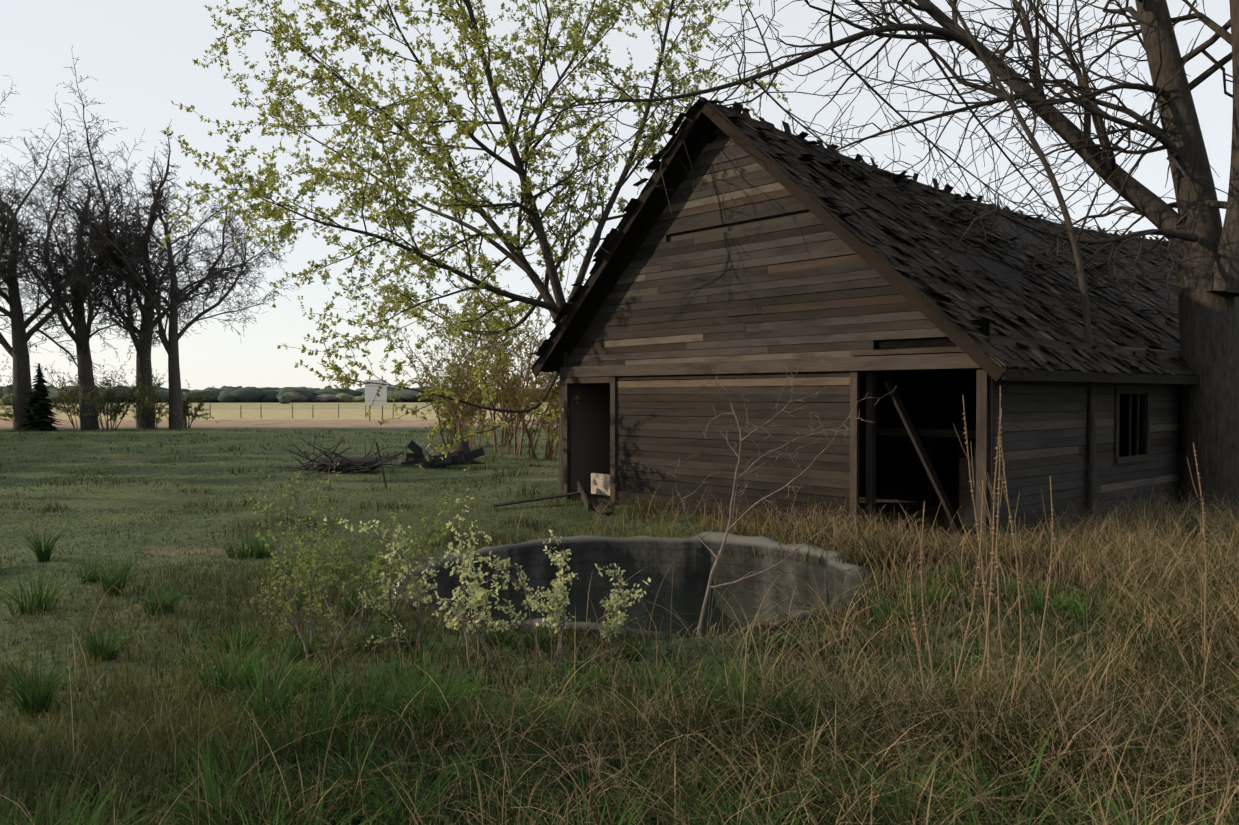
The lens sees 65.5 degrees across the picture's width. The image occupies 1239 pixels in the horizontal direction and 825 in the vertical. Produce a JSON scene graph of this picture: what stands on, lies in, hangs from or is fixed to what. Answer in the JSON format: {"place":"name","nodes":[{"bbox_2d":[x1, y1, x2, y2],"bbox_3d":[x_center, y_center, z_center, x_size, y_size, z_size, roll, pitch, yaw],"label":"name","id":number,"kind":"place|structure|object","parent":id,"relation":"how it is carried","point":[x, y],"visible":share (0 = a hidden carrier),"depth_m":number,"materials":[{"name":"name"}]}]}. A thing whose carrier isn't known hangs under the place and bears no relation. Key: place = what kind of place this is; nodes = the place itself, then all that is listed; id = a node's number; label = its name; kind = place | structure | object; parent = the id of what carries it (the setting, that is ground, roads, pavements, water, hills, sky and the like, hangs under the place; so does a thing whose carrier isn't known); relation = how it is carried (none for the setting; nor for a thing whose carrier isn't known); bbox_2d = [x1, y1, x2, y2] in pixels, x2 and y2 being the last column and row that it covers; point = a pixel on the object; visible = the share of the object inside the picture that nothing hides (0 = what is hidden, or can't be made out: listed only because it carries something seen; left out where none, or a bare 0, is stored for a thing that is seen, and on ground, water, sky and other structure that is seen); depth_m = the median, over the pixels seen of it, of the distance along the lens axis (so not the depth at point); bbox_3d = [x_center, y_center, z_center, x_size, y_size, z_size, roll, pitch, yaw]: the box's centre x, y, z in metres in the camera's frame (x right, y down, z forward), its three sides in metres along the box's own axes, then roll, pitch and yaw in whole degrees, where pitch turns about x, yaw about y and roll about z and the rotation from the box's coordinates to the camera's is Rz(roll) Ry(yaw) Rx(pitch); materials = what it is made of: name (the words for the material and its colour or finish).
{"place":"outdoors","nodes":[
{"label":"outdoors","id":0,"kind":"place"},
{"bbox_2d":[0,354,10,414],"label":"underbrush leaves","id":1,"kind":"object","parent":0,"point":[3,375],"depth_m":49.73,"materials":[{"name":"green plant"}]},
{"bbox_2d":[0,369,77,421],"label":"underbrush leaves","id":2,"kind":"object","parent":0,"point":[6,414],"depth_m":51.35,"materials":[{"name":"green plant"}]},
{"bbox_2d":[0,427,558,456],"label":"grass","id":3,"kind":"structure","parent":0,"point":[177,452],"depth_m":37.24,"materials":[{"name":"green plant"}]},
{"bbox_2d":[0,452,572,506],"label":"grass","id":4,"kind":"structure","parent":0,"point":[474,481],"depth_m":20.06,"materials":[{"name":"green plant"}]},
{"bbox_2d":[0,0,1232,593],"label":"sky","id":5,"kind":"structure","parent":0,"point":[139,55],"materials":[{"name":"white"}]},
{"bbox_2d":[0,402,1238,824],"bbox_3d":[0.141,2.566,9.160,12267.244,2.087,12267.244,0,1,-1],"label":"ground","id":6,"kind":"structure","parent":0,"point":[270,420],"depth_m":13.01,"materials":[{"name":"green plant"}]},
{"bbox_2d":[14,363,65,430],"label":"spruce","id":7,"kind":"object","parent":6,"relation":"on","point":[38,412],"depth_m":48.25,"materials":[{"name":"green plant"}]},
{"bbox_2d":[0,75,128,358],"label":"oak tree","id":8,"kind":"object","parent":6,"relation":"on","point":[18,208],"visible":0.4,"depth_m":50.29,"materials":[{"name":"plant"}]},
{"bbox_2d":[33,359,122,427],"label":"underbrush","id":9,"kind":"object","parent":6,"relation":"on","point":[69,408],"depth_m":52.14,"materials":[{"name":"green plant"}]},
{"bbox_2d":[0,164,163,429],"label":"oak tree","id":10,"kind":"object","parent":6,"relation":"on","point":[17,351],"visible":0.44,"depth_m":49.01,"materials":[{"name":"plant"}]},
{"bbox_2d":[0,108,173,429],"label":"oak tree","id":11,"kind":"object","parent":6,"relation":"on","point":[81,336],"visible":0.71,"depth_m":47.87,"materials":[{"name":"plant"}]},
{"bbox_2d":[63,363,145,430],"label":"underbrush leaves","id":12,"kind":"object","parent":6,"relation":"on","point":[107,404],"depth_m":48.67,"materials":[{"name":"green plant"}]},
{"bbox_2d":[4,46,268,428],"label":"oak tree","id":13,"kind":"object","parent":6,"relation":"on","point":[143,353],"visible":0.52,"depth_m":50.52,"materials":[{"name":"plant"}]},
{"bbox_2d":[117,356,180,428],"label":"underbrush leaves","id":14,"kind":"object","parent":6,"relation":"on","point":[146,407],"depth_m":48.91,"materials":[{"name":"green plant"}]},
{"bbox_2d":[0,146,298,428],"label":"oak tree","id":15,"kind":"object","parent":6,"relation":"on","point":[175,293],"visible":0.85,"depth_m":49.06,"materials":[{"name":"plant"}]},
{"bbox_2d":[159,380,220,427],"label":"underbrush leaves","id":16,"kind":"object","parent":6,"relation":"on","point":[187,406],"depth_m":51.56,"materials":[{"name":"green plant"}]},
{"bbox_2d":[0,384,556,405],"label":"distant tree line","id":17,"kind":"object","parent":6,"relation":"on","point":[241,394],"visible":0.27,"depth_m":433.58,"materials":[{"name":"green plant"}]},
{"bbox_2d":[247,460,413,664],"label":"twiggy shrub leaves","id":18,"kind":"object","parent":6,"relation":"on","point":[300,575],"depth_m":6.51,"materials":[{"name":"green plant"}]},
{"bbox_2d":[254,459,413,638],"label":"twiggy shrub leaves","id":19,"kind":"object","parent":6,"relation":"on","point":[341,542],"depth_m":7.16,"materials":[{"name":"green plant"}]},
{"bbox_2d":[274,434,429,473],"bbox_3d":[-6.176,0.978,22.328,3.673,0.931,2.074,0,1,-1],"label":"brush pile","id":20,"kind":"object","parent":6,"relation":"on","point":[350,464],"visible":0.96,"depth_m":22.25,"materials":[{"name":"brown wood"}]},
{"bbox_2d":[246,465,468,609],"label":"twiggy shrub leaves","id":21,"kind":"object","parent":6,"relation":"on","point":[439,534],"depth_m":7.91,"materials":[{"name":"green plant"}]},
{"bbox_2d":[210,403,514,487],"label":"fence posts","id":22,"kind":"object","parent":6,"relation":"on","point":[338,417],"visible":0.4,"depth_m":75.31,"materials":[{"name":"wood"}]},
{"bbox_2d":[365,376,386,420],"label":"road sign back","id":23,"kind":"object","parent":6,"relation":"on","point":[371,391],"visible":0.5,"depth_m":65.64,"materials":[{"name":"metal"}]},
{"bbox_2d":[323,515,438,652],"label":"pale shrub leaves","id":24,"kind":"object","parent":6,"relation":"on","point":[400,575],"depth_m":6.65,"materials":[{"name":"green plant"}]},
{"bbox_2d":[336,282,537,449],"bbox_3d":[-5.572,-1.431,30.966,6.255,6.484,4.662,0,1,-1],"label":"budding shrub","id":25,"kind":"object","parent":6,"relation":"on","point":[453,412],"depth_m":30.92,"materials":[{"name":"green plant"}]},
{"bbox_2d":[395,440,484,467],"bbox_3d":[-4.490,1.062,23.780,2.296,0.764,1.053,0,1,-1],"label":"fallen log","id":26,"kind":"object","parent":6,"relation":"on","point":[418,455],"visible":0.9,"depth_m":23.90,"materials":[{"name":"brown wood"}]},
{"bbox_2d":[411,327,514,447],"bbox_3d":[-5.478,-0.896,32.980,3.545,4.182,3.517,0,1,-1],"label":"budding shrub","id":27,"kind":"object","parent":6,"relation":"on","point":[448,441],"depth_m":32.73,"materials":[{"name":"green plant"}]},
{"bbox_2d":[446,440,485,465],"bbox_3d":[-4.042,1.050,24.714,1.343,0.706,0.980,0,1,-1],"label":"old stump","id":28,"kind":"object","parent":6,"relation":"on","point":[462,445],"visible":0.4,"depth_m":24.72,"materials":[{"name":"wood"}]},
{"bbox_2d":[429,496,518,672],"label":"pale shrub leaves","id":29,"kind":"object","parent":6,"relation":"on","point":[480,592],"depth_m":6.18,"materials":[{"name":"green plant"}]},
{"bbox_2d":[158,0,791,490],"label":"leafing tree","id":30,"kind":"object","parent":6,"relation":"on","point":[261,188],"depth_m":17.23,"materials":[{"name":"green plant"}]},
{"bbox_2d":[422,292,558,459],"bbox_3d":[-2.160,-1.078,26.652,6.396,4.789,3.422,-1,1,-42],"label":"budding shrub","id":31,"kind":"object","parent":6,"relation":"on","point":[549,449],"depth_m":26.42,"materials":[{"name":"plant"}]},
{"bbox_2d":[447,305,538,445],"bbox_3d":[-4.510,-1.495,33.412,3.639,5.372,5.082,0,1,-1],"label":"budding shrub","id":32,"kind":"object","parent":6,"relation":"on","point":[511,434],"depth_m":34.01,"materials":[{"name":"green plant"}]},
{"bbox_2d":[428,241,586,454],"bbox_3d":[-3.010,-2.119,29.125,5.322,6.818,7.346,-1,1,-44],"label":"budding shrub","id":33,"kind":"object","parent":6,"relation":"on","point":[516,450],"depth_m":28.76,"materials":[{"name":"green plant"}]},
{"bbox_2d":[455,498,578,667],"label":"pale shrub leaves","id":34,"kind":"object","parent":6,"relation":"on","point":[552,600],"depth_m":6.43,"materials":[{"name":"green plant"}]},
{"bbox_2d":[0,518,1238,824],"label":"grass clumps","id":35,"kind":"object","parent":6,"relation":"on","point":[38,696],"visible":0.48,"depth_m":4.86,"materials":[{"name":"green plant"}]},
{"bbox_2d":[0,479,1238,824],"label":"dry grass stalks","id":36,"kind":"object","parent":6,"relation":"on","point":[1102,527],"visible":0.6,"depth_m":6.03,"materials":[{"name":"beige plant"}]},
{"bbox_2d":[595,563,650,651],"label":"pale shrub leaves","id":37,"kind":"object","parent":6,"relation":"on","point":[614,624],"depth_m":6.48,"materials":[{"name":"green plant"}]},
{"bbox_2d":[397,532,874,640],"bbox_3d":[0.168,2.165,9.147,4.432,1.489,4.495,0,1,-1],"label":"concrete pit ring","id":38,"kind":"object","parent":6,"relation":"on","point":[692,560],"visible":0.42,"depth_m":10.94,"materials":[{"name":"grey concrete"}]},
{"bbox_2d":[664,367,896,637],"bbox_3d":[1.548,1.002,9.534,2.211,3.006,1.470,0,1,-1],"label":"dead sapling","id":39,"kind":"object","parent":6,"relation":"on","point":[728,529],"visible":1,"depth_m":9.59,"materials":[{"name":"wood"}]},
{"bbox_2d":[493,127,1180,547],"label":"shed walls","id":40,"kind":"structure","parent":6,"relation":"on","point":[753,279],"depth_m":13.31,"materials":[{"name":"brown wood"}]},
{"bbox_2d":[528,95,1238,383],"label":"shed roof","id":41,"kind":"structure","parent":40,"relation":"on","point":[878,234],"depth_m":13.70,"materials":[{"name":"grey wood"}]},
{"bbox_2d":[454,0,1238,519],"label":"tree","id":42,"kind":"object","parent":6,"relation":"on","point":[1200,238],"visible":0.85,"depth_m":14.32,"materials":[{"name":"brown plant"}]},
{"bbox_2d":[880,0,1159,528],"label":"sapling tree","id":43,"kind":"object","parent":6,"relation":"on","point":[1091,417],"visible":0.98,"depth_m":12.68,"materials":[{"name":"brown plant"}]},
{"bbox_2d":[901,386,1206,724],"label":"dock stalks","id":44,"kind":"object","parent":6,"relation":"on","point":[987,645],"visible":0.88,"depth_m":5.44,"materials":[{"name":"brown plant"}]},
{"bbox_2d":[907,390,1207,656],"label":"dock seeds","id":45,"kind":"object","parent":44,"relation":"attached to","point":[979,562],"visible":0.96,"depth_m":5.33,"materials":[{"name":"brown plant"}]},
{"bbox_2d":[0,620,1238,824],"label":"grass","id":46,"kind":"structure","parent":0,"point":[1014,736],"depth_m":4.31,"materials":[{"name":"green plant"}]},
{"bbox_2d":[0,491,1238,567],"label":"grass","id":47,"kind":"structure","parent":0,"point":[452,536],"depth_m":12.13,"materials":[{"name":"green plant"}]}
]}

